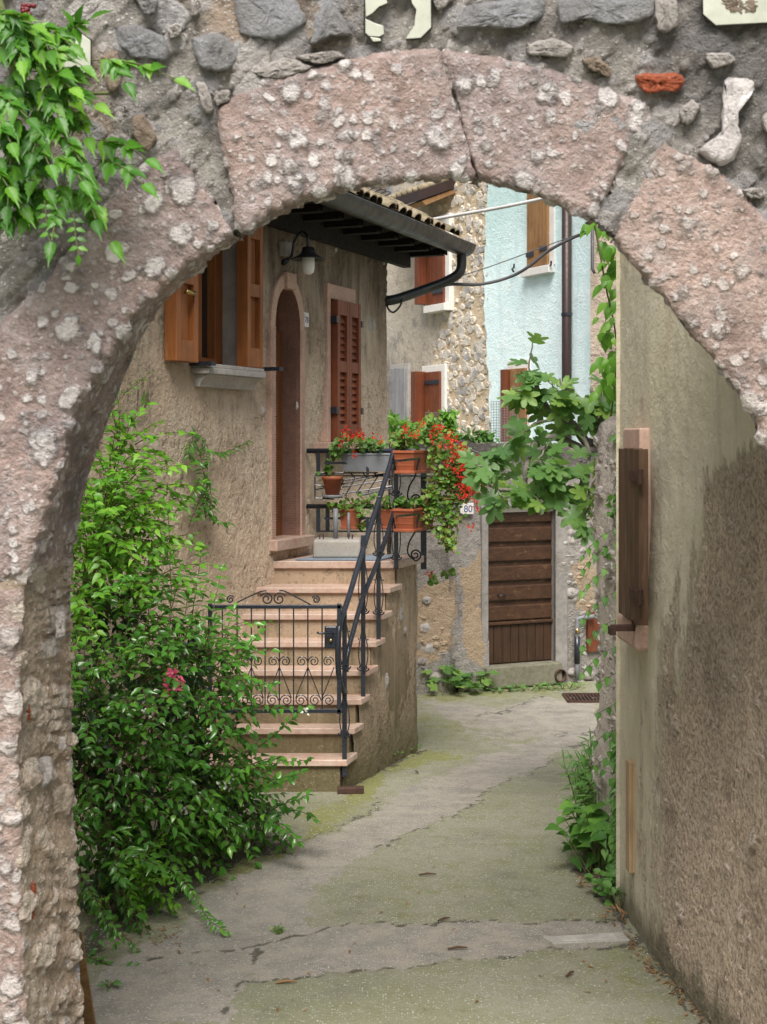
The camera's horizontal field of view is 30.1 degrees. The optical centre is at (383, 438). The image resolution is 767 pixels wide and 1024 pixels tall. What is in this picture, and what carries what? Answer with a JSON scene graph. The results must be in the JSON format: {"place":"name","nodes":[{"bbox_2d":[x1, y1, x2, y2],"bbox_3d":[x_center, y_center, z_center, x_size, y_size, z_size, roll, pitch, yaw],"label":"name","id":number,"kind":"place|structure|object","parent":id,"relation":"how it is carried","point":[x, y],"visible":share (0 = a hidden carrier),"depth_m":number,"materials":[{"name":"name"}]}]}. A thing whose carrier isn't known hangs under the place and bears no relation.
{"place":"outdoors","nodes":[
{"label":"outdoors","id":0,"kind":"place"},
{"bbox_2d":[365,187,390,195],"bbox_3d":[-0.309,-2.300,12.831,0.271,0.052,1.552,0,0,22],"label":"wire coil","id":1,"kind":"object","parent":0,"point":[378,190],"visible":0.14,"depth_m":13.28,"materials":[{"name":"grey metal"}]},
{"bbox_2d":[75,680,708,1023],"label":"ground","id":2,"kind":"structure","parent":0,"point":[506,867],"depth_m":7.50,"materials":[{"name":"concrete"}]},
{"bbox_2d":[79,932,95,1023],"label":"leaning board","id":3,"kind":"object","parent":2,"relation":"on","point":[88,1015],"visible":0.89,"depth_m":5.60,"materials":[{"name":"brown wood"}]},
{"bbox_2d":[97,980,122,990],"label":"ground weed","id":4,"kind":"object","parent":2,"relation":"on","point":[117,982],"visible":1,"depth_m":6.48,"materials":[{"name":"green plant"}]},
{"bbox_2d":[83,815,190,923],"bbox_3d":[-1.300,2.266,7.456,0.562,0.637,0.496,0,0,0],"label":"light shrub","id":5,"kind":"object","parent":2,"relation":"on","point":[135,890],"visible":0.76,"depth_m":7.41,"materials":[{"name":"green plant"}]},
{"bbox_2d":[70,390,228,856],"bbox_3d":[-1.519,1.091,8.379,1.190,2.828,1.406,0,0,0],"label":"trumpet creeper","id":6,"kind":"object","parent":2,"relation":"on","point":[115,502],"visible":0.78,"depth_m":8.33,"materials":[{"name":"green plant"}]},
{"bbox_2d":[77,862,232,966],"bbox_3d":[-1.060,2.309,7.126,0.855,0.477,0.952,0,0,0],"label":"trailing vine","id":7,"kind":"object","parent":2,"relation":"on","point":[97,908],"visible":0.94,"depth_m":6.90,"materials":[{"name":"green plant"}]},
{"bbox_2d":[70,542,320,962],"bbox_3d":[-1.241,1.656,7.952,1.751,2.219,2.323,0,0,0],"label":"jasmine bush","id":8,"kind":"object","parent":2,"relation":"on","point":[211,807],"visible":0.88,"depth_m":7.92,"materials":[{"name":"green plant"}]},
{"bbox_2d":[142,509,250,739],"bbox_3d":[-1.123,1.122,8.766,0.784,1.399,0.490,0,0,28],"label":"privet shrub","id":9,"kind":"object","parent":2,"relation":"on","point":[229,620],"visible":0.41,"depth_m":8.82,"materials":[{"name":"green plant"}]},
{"bbox_2d":[168,824,269,856],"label":"ground weed","id":10,"kind":"object","parent":2,"relation":"on","point":[245,841],"visible":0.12,"depth_m":8.56,"materials":[{"name":"green plant"}]},
{"bbox_2d":[71,185,475,830],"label":"stone house","id":11,"kind":"structure","parent":2,"relation":"on","point":[233,351],"depth_m":11.53,"materials":[{"name":"beige paint"}]},
{"bbox_2d":[114,372,151,406],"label":"wall sprig","id":12,"kind":"object","parent":11,"relation":"attached to","point":[143,401],"depth_m":9.60,"materials":[{"name":"green plant"}]},
{"bbox_2d":[175,428,252,528],"bbox_3d":[-1.236,0.293,10.631,0.194,0.762,1.224,0,0,20],"label":"wall creeper","id":13,"kind":"object","parent":11,"relation":"attached to","point":[213,518],"depth_m":10.36,"materials":[{"name":"green plant"}]},
{"bbox_2d":[165,226,282,390],"bbox_3d":[-1.324,-1.029,10.752,0.500,1.301,1.568,0,0,22],"label":"window","id":14,"kind":"structure","parent":11,"relation":"in","point":[214,321],"depth_m":10.99,"materials":[{"name":"brown wood"}]},
{"bbox_2d":[275,310,281,535],"bbox_3d":[-0.980,-0.228,11.941,0.075,2.099,0.522,0,0,22],"label":"door frame","id":15,"kind":"structure","parent":11,"relation":"in","point":[278,334],"depth_m":12.08,"materials":[{"name":"brown stone"}]},
{"bbox_2d":[279,231,325,274],"bbox_3d":[-0.667,-1.532,11.735,0.387,0.366,0.290,0,0,0],"label":"wall lamp","id":16,"kind":"object","parent":11,"relation":"attached to","point":[308,257],"visible":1,"depth_m":11.73,"materials":[{"name":"black metal"}]},
{"bbox_2d":[304,312,308,326],"bbox_3d":[-0.674,-1.019,12.202,0.030,0.124,0.116,0,0,22],"label":"house number plate","id":17,"kind":"object","parent":11,"relation":"attached to","point":[306,317],"visible":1,"depth_m":12.21,"materials":[{"name":"white paint"}]},
{"bbox_2d":[314,283,363,453],"bbox_3d":[-0.388,-0.623,12.838,0.150,1.504,0.861,0,0,22],"label":"red window","id":18,"kind":"structure","parent":11,"relation":"in","point":[342,317],"depth_m":12.78,"materials":[{"name":"brown wood"}]},
{"bbox_2d":[424,567,456,585],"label":"geranium","id":19,"kind":"object","parent":11,"relation":"attached to","point":[451,572],"visible":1,"depth_m":11.94,"materials":[{"name":"green plant"}]},
{"bbox_2d":[434,198,542,219],"bbox_3d":[0.976,-2.358,14.756,0.051,0.079,2.054,0,0,-43],"label":"overhead cable","id":20,"kind":"object","parent":11,"relation":"attached to","point":[490,209],"visible":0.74,"depth_m":14.63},
{"bbox_2d":[449,233,585,285],"bbox_3d":[1.241,-1.755,14.252,1.622,0.590,0.335,0,0,7],"label":"overhead cable","id":21,"kind":"object","parent":11,"relation":"attached to","point":[536,260],"visible":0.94,"depth_m":14.32,"materials":[{"name":"black rubber"}]},
{"bbox_2d":[461,233,579,275],"bbox_3d":[1.320,-1.810,14.134,1.425,0.482,0.079,0,0,8],"label":"overhead cable","id":22,"kind":"object","parent":11,"relation":"attached to","point":[520,255],"visible":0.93,"depth_m":14.15,"materials":[{"name":"black rubber"}]},
{"bbox_2d":[269,925,284,933],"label":"ground weed","id":23,"kind":"object","parent":2,"relation":"on","point":[276,929],"visible":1,"depth_m":7.22,"materials":[{"name":"green plant"}]},
{"bbox_2d":[276,979,296,983],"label":"twig","id":24,"kind":"object","parent":2,"relation":"on","point":[283,981],"visible":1,"depth_m":6.53,"materials":[{"name":"brown wood"}]},
{"bbox_2d":[168,554,423,791],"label":"stone staircase","id":25,"kind":"structure","parent":2,"relation":"on","point":[383,722],"depth_m":11.14,"materials":[{"name":"stone"}]},
{"bbox_2d":[295,555,398,560],"bbox_3d":[-0.290,0.986,11.835,0.860,0.012,0.430,0,0,0],"label":"door mat","id":26,"kind":"object","parent":25,"relation":"on","point":[368,557],"depth_m":11.67,"materials":[{"name":"grey fabric"}]},
{"bbox_2d":[313,508,360,557],"bbox_3d":[-0.383,0.780,11.860,0.390,0.400,0.320,0,0,0],"label":"parasol base","id":27,"kind":"object","parent":26,"relation":"on","point":[336,546],"visible":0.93,"depth_m":11.70,"materials":[{"name":"grey concrete"}]},
{"bbox_2d":[335,447,401,776],"bbox_3d":[-0.127,1.248,10.935,0.182,2.386,1.675,0,0,17],"label":"stair railing","id":28,"kind":"object","parent":25,"relation":"on","point":[342,630],"visible":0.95,"depth_m":10.71,"materials":[{"name":"black metal"}]},
{"bbox_2d":[208,590,341,713],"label":"iron gate","id":29,"kind":"structure","parent":28,"relation":"attached to","point":[330,632],"depth_m":10.16,"materials":[{"name":"black metal"}]},
{"bbox_2d":[306,448,432,568],"bbox_3d":[-0.097,0.599,11.554,1.132,1.034,1.496,0,0,0],"label":"landing railing","id":30,"kind":"object","parent":25,"relation":"on","point":[318,507],"visible":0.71,"depth_m":12.19,"materials":[{"name":"black metal"}]},
{"bbox_2d":[321,476,342,497],"bbox_3d":[-0.432,0.408,12.090,0.186,0.184,0.186,0,0,0],"label":"flower pot","id":31,"kind":"object","parent":30,"relation":"attached to","point":[332,488],"visible":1,"depth_m":12.03,"materials":[{"name":"ceramic"}]},
{"bbox_2d":[317,460,346,484],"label":"dried plant","id":32,"kind":"object","parent":31,"relation":"in","point":[328,468],"visible":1,"depth_m":12.09,"materials":[{"name":"green plant"}]},
{"bbox_2d":[339,508,361,528],"bbox_3d":[-0.280,0.683,12.150,0.175,0.170,0.170,0,0,4],"label":"flower box","id":33,"kind":"object","parent":30,"relation":"attached to","point":[353,518],"visible":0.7,"depth_m":12.07,"materials":[{"name":"ceramic"}]},
{"bbox_2d":[327,492,391,530],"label":"geranium","id":34,"kind":"object","parent":33,"relation":"in","point":[366,501],"visible":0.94,"depth_m":12.05,"materials":[{"name":"green plant"}]},
{"bbox_2d":[314,472,391,499],"bbox_3d":[-0.258,0.402,12.143,0.661,0.235,0.038,0,0,0],"label":"drying rack","id":35,"kind":"object","parent":30,"relation":"hanging from","point":[361,484],"visible":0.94,"depth_m":12.13,"materials":[{"name":"black metal"}]},
{"bbox_2d":[339,453,392,470],"bbox_3d":[-0.131,0.198,12.150,0.474,0.155,0.180,0,0,4],"label":"flower box","id":36,"kind":"object","parent":30,"relation":"hanging from","point":[372,461],"visible":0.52,"depth_m":12.07,"materials":[{"name":"grey plastic"}]},
{"bbox_2d":[326,424,388,460],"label":"geranium","id":37,"kind":"object","parent":36,"relation":"in","point":[362,441],"visible":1,"depth_m":12.04,"materials":[{"name":"green plant"}]},
{"bbox_2d":[381,509,393,528],"bbox_3d":[0.037,0.683,12.150,0.144,0.170,0.159,0,0,4],"label":"flower box","id":38,"kind":"object","parent":30,"relation":"attached to","point":[385,515],"visible":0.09,"depth_m":12.08,"materials":[{"name":"ceramic"}]},
{"bbox_2d":[392,506,433,531],"bbox_3d":[0.254,0.649,11.582,0.180,0.185,0.577,0,0,21],"label":"flower box","id":39,"kind":"object","parent":30,"relation":"attached to","point":[406,524],"visible":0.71,"depth_m":11.35,"materials":[{"name":"ceramic"}]},
{"bbox_2d":[392,494,436,508],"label":"geranium","id":40,"kind":"object","parent":39,"relation":"in","point":[402,501],"visible":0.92,"depth_m":11.52,"materials":[{"name":"green plant"}]},
{"bbox_2d":[393,450,435,473],"bbox_3d":[0.259,0.186,11.599,0.180,0.185,0.577,0,0,21],"label":"flower box","id":41,"kind":"object","parent":30,"relation":"attached to","point":[406,467],"visible":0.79,"depth_m":11.37,"materials":[{"name":"ceramic"}]},
{"bbox_2d":[388,408,458,454],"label":"geranium","id":42,"kind":"object","parent":41,"relation":"in","point":[429,426],"visible":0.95,"depth_m":11.51,"materials":[{"name":"green plant"}]},
{"bbox_2d":[417,429,487,553],"bbox_3d":[0.559,0.433,11.487,0.620,1.022,0.448,0,0,0],"label":"geranium","id":43,"kind":"object","parent":41,"relation":"in","point":[453,470],"visible":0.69,"depth_m":11.47,"materials":[{"name":"green plant"}]},
{"bbox_2d":[337,786,363,793],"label":"iron block","id":44,"kind":"structure","parent":2,"relation":"on","point":[350,789],"depth_m":10.19,"materials":[{"name":"brown metal"}]},
{"bbox_2d":[0,0,766,1023],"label":"stone archway","id":45,"kind":"object","parent":2,"relation":"on","point":[636,130],"visible":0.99,"depth_m":4.60,"materials":[{"name":"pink stone"}]},
{"bbox_2d":[63,33,91,73],"bbox_3d":[-1.004,-1.243,4.614,0.130,0.167,0.073,0,0,0],"label":"ceramic plaque","id":46,"kind":"object","parent":45,"relation":"attached to","point":[86,44],"visible":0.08,"depth_m":4.58,"materials":[{"name":"beige ceramic"}]},
{"bbox_2d":[0,0,195,266],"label":"trumpet vine","id":47,"kind":"object","parent":45,"relation":"attached to","point":[26,43],"visible":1,"depth_m":4.32,"materials":[{"name":"green plant"}]},
{"bbox_2d":[364,0,431,42],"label":"ceramic plaque","id":48,"kind":"object","parent":45,"relation":"attached to","point":[423,22],"visible":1,"depth_m":4.58,"materials":[{"name":"beige ceramic"}]},
{"bbox_2d":[702,0,766,26],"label":"ceramic plaque","id":49,"kind":"object","parent":45,"relation":"attached to","point":[722,13],"visible":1,"depth_m":4.58,"materials":[{"name":"beige ceramic"}]},
{"bbox_2d":[116,754,704,1023],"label":"leaf litter","id":50,"kind":"object","parent":2,"relation":"on","point":[662,982],"visible":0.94,"depth_m":6.76,"materials":[{"name":"brown plant"}]},
{"bbox_2d":[419,872,435,875],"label":"twig","id":51,"kind":"object","parent":2,"relation":"on","point":[427,873],"visible":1,"depth_m":8.14,"materials":[{"name":"brown wood"}]},
{"bbox_2d":[448,945,467,949],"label":"twig","id":52,"kind":"object","parent":2,"relation":"on","point":[454,947],"visible":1,"depth_m":6.96,"materials":[{"name":"brown wood"}]},
{"bbox_2d":[421,664,498,694],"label":"fig seedling","id":53,"kind":"object","parent":2,"relation":"on","point":[466,682],"visible":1,"depth_m":15.07,"materials":[{"name":"green plant"}]},
{"bbox_2d":[386,440,600,694],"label":"cellar wall","id":54,"kind":"structure","parent":2,"relation":"on","point":[507,604],"depth_m":15.50,"materials":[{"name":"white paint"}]},
{"bbox_2d":[387,407,460,442],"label":"terrace hedge","id":55,"kind":"object","parent":54,"relation":"on","point":[449,418],"visible":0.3,"depth_m":16.29,"materials":[{"name":"green plant"}]},
{"bbox_2d":[425,412,442,427],"bbox_3d":[0.606,-0.114,16.400,0.257,0.383,0.005,0,0,0],"label":"wire fence","id":56,"kind":"object","parent":55,"relation":"on","point":[435,417],"visible":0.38,"depth_m":16.40,"materials":[{"name":"metal"}]},
{"bbox_2d":[454,684,463,691],"bbox_3d":[0.783,2.653,15.260,0.108,0.107,0.155,0,0,-24],"label":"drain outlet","id":57,"kind":"object","parent":54,"relation":"attached to","point":[457,689],"visible":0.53,"depth_m":15.25,"materials":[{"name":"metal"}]},
{"bbox_2d":[459,503,473,513],"bbox_3d":[0.887,0.746,15.243,0.158,0.119,0.032,0,0,-24],"label":"house number tile","id":58,"kind":"object","parent":54,"relation":"attached to","point":[467,508],"visible":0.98,"depth_m":15.23,"materials":[{"name":"white ceramic"}]},
{"bbox_2d":[451,421,499,442],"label":"terrace shrub","id":59,"kind":"object","parent":54,"relation":"on","point":[484,436],"visible":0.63,"depth_m":15.88,"materials":[{"name":"green plant"}]},
{"bbox_2d":[491,401,517,442],"bbox_3d":[1.391,-0.120,16.400,0.314,0.623,0.005,0,0,0],"label":"wire fence","id":60,"kind":"object","parent":54,"relation":"on","point":[496,420],"visible":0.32,"depth_m":16.40,"materials":[{"name":"white metal"}]},
{"bbox_2d":[488,511,552,663],"bbox_3d":[1.483,1.624,15.597,0.841,1.649,0.113,0,0,-24],"label":"cellar door","id":61,"kind":"structure","parent":54,"relation":"in","point":[519,546],"depth_m":15.60,"materials":[{"name":"brown wood"}]},
{"bbox_2d":[554,669,566,681],"bbox_3d":[1.915,2.592,15.669,0.144,0.143,0.155,0,0,-24],"label":"drain outlet","id":62,"kind":"object","parent":54,"relation":"attached to","point":[564,675],"visible":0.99,"depth_m":15.62,"materials":[{"name":"metal"}]},
{"bbox_2d":[574,614,594,678],"bbox_3d":[2.220,2.296,15.766,0.247,0.709,0.088,0,0,-22],"label":"standpipe","id":63,"kind":"object","parent":54,"relation":"attached to","point":[576,647],"visible":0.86,"depth_m":15.72,"materials":[{"name":"black metal"}]},
{"bbox_2d":[586,612,599,651],"bbox_3d":[2.365,2.149,15.896,0.223,0.434,0.050,0,0,-24],"label":"meter hatch","id":64,"kind":"object","parent":54,"relation":"attached to","point":[592,625],"visible":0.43,"depth_m":15.85,"materials":[{"name":"brown metal"}]},
{"bbox_2d":[486,681,585,692],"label":"ground weed","id":65,"kind":"object","parent":2,"relation":"on","point":[539,686],"visible":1,"depth_m":15.27,"materials":[{"name":"green plant"}]},
{"bbox_2d":[483,184,589,442],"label":"blue house","id":66,"kind":"structure","parent":2,"relation":"on","point":[547,295],"depth_m":19.61,"materials":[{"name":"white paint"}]},
{"bbox_2d":[500,359,530,441],"bbox_3d":[1.870,-0.516,20.000,0.180,1.186,0.615,0,0,-26],"label":"window","id":67,"kind":"structure","parent":66,"relation":"in","point":[507,380],"depth_m":20.13,"materials":[{"name":"white paint"}]},
{"bbox_2d":[511,194,555,277],"bbox_3d":[2.053,-2.883,19.619,0.180,1.292,1.135,0,0,-26],"label":"window","id":68,"kind":"structure","parent":66,"relation":"in","point":[541,218],"depth_m":19.41,"materials":[{"name":"white paint"}]},
{"bbox_2d":[457,331,615,546],"bbox_3d":[1.159,0.885,9.852,1.348,3.244,1.276,0,0,0],"label":"fig tree","id":69,"kind":"object","parent":2,"relation":"on","point":[547,489],"visible":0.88,"depth_m":9.61,"materials":[{"name":"green plant"}]},
{"bbox_2d":[559,727,598,859],"bbox_3d":[1.266,2.142,8.726,0.374,0.723,0.801,0,0,17],"label":"willowherb","id":70,"kind":"object","parent":2,"relation":"on","point":[581,795],"visible":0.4,"depth_m":8.62,"materials":[{"name":"green plant"}]},
{"bbox_2d":[544,799,615,876],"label":"broadleaf weed","id":71,"kind":"object","parent":2,"relation":"on","point":[588,830],"visible":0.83,"depth_m":8.22,"materials":[{"name":"green plant"}]},
{"bbox_2d":[562,693,599,702],"bbox_3d":[2.085,2.693,14.810,0.410,0.026,0.470,0,0,0],"label":"drain grate","id":72,"kind":"object","parent":2,"relation":"on","point":[582,698],"visible":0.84,"depth_m":14.80,"materials":[{"name":"metal"}]},
{"bbox_2d":[543,932,629,943],"bbox_3d":[1.013,2.503,7.120,0.418,0.033,0.112,0,0,-9],"label":"utility cover","id":73,"kind":"object","parent":2,"relation":"on","point":[597,938],"visible":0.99,"depth_m":7.10,"materials":[{"name":"grey concrete"}]},
{"bbox_2d":[575,871,627,926],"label":"dried weeds","id":74,"kind":"object","parent":2,"relation":"on","point":[617,906],"visible":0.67,"depth_m":7.42,"materials":[{"name":"brown plant"}]},
{"bbox_2d":[590,414,615,855],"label":"garden wall","id":75,"kind":"structure","parent":2,"relation":"on","point":[605,486],"depth_m":8.32,"materials":[{"name":"stone"}]},
{"bbox_2d":[589,459,596,528],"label":"dead ivy","id":76,"kind":"object","parent":75,"relation":"attached to","point":[592,486],"visible":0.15,"depth_m":8.68,"materials":[{"name":"brown plant"}]},
{"bbox_2d":[579,434,615,871],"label":"ivy strands","id":77,"kind":"object","parent":75,"relation":"attached to","point":[606,735],"visible":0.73,"depth_m":8.05,"materials":[{"name":"green plant"}]},
{"bbox_2d":[580,221,615,416],"bbox_3d":[1.417,-0.672,9.160,0.296,1.488,0.290,0,0,0],"label":"virginia creeper","id":78,"kind":"object","parent":75,"relation":"attached to","point":[607,253],"visible":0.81,"depth_m":9.12,"materials":[{"name":"green plant"}]},
{"bbox_2d":[585,864,625,910],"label":"ground weed","id":79,"kind":"object","parent":2,"relation":"on","point":[608,884],"visible":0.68,"depth_m":7.67,"materials":[{"name":"green plant"}]},
{"bbox_2d":[608,247,766,1023],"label":"plaster house","id":80,"kind":"structure","parent":2,"relation":"on","point":[688,629],"depth_m":6.35,"materials":[{"name":"beige paint"}]},
{"bbox_2d":[608,428,650,650],"bbox_3d":[1.222,0.490,7.028,0.252,1.084,0.685,0,0,0],"label":"side window","id":81,"kind":"structure","parent":80,"relation":"in","point":[634,486],"depth_m":6.92,"materials":[{"name":"brown wood"}]},
{"bbox_2d":[386,180,491,442],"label":"cobbled house","id":82,"kind":"structure","parent":0,"point":[436,351],"depth_m":21.95,"materials":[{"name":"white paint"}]},
{"bbox_2d":[386,186,392,195],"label":"window","id":83,"kind":"structure","parent":82,"relation":"in","point":[390,189],"depth_m":23.76,"materials":[{"name":"grey paint"}]},
{"bbox_2d":[391,363,410,429],"bbox_3d":[0.273,-0.613,23.409,0.110,1.225,0.649,0,0,-26],"label":"window","id":84,"kind":"structure","parent":82,"relation":"in","point":[400,373],"depth_m":23.24,"materials":[{"name":"grey wood"}]},
{"bbox_2d":[411,364,448,430],"bbox_3d":[0.723,-0.510,22.298,0.260,1.281,0.811,0,0,-26],"label":"window","id":85,"kind":"structure","parent":82,"relation":"in","point":[429,386],"depth_m":22.36,"materials":[{"name":"white paint"}]},
{"bbox_2d":[415,213,453,313],"bbox_3d":[0.786,-2.712,22.156,0.270,1.490,0.820,0,0,-26],"label":"window","id":86,"kind":"structure","parent":82,"relation":"in","point":[427,269],"depth_m":22.09,"materials":[{"name":"white paint"}]},
{"bbox_2d":[590,225,615,438],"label":"tan house","id":87,"kind":"structure","parent":0,"point":[596,350],"depth_m":18.18,"materials":[{"name":"beige paint"}]}
]}

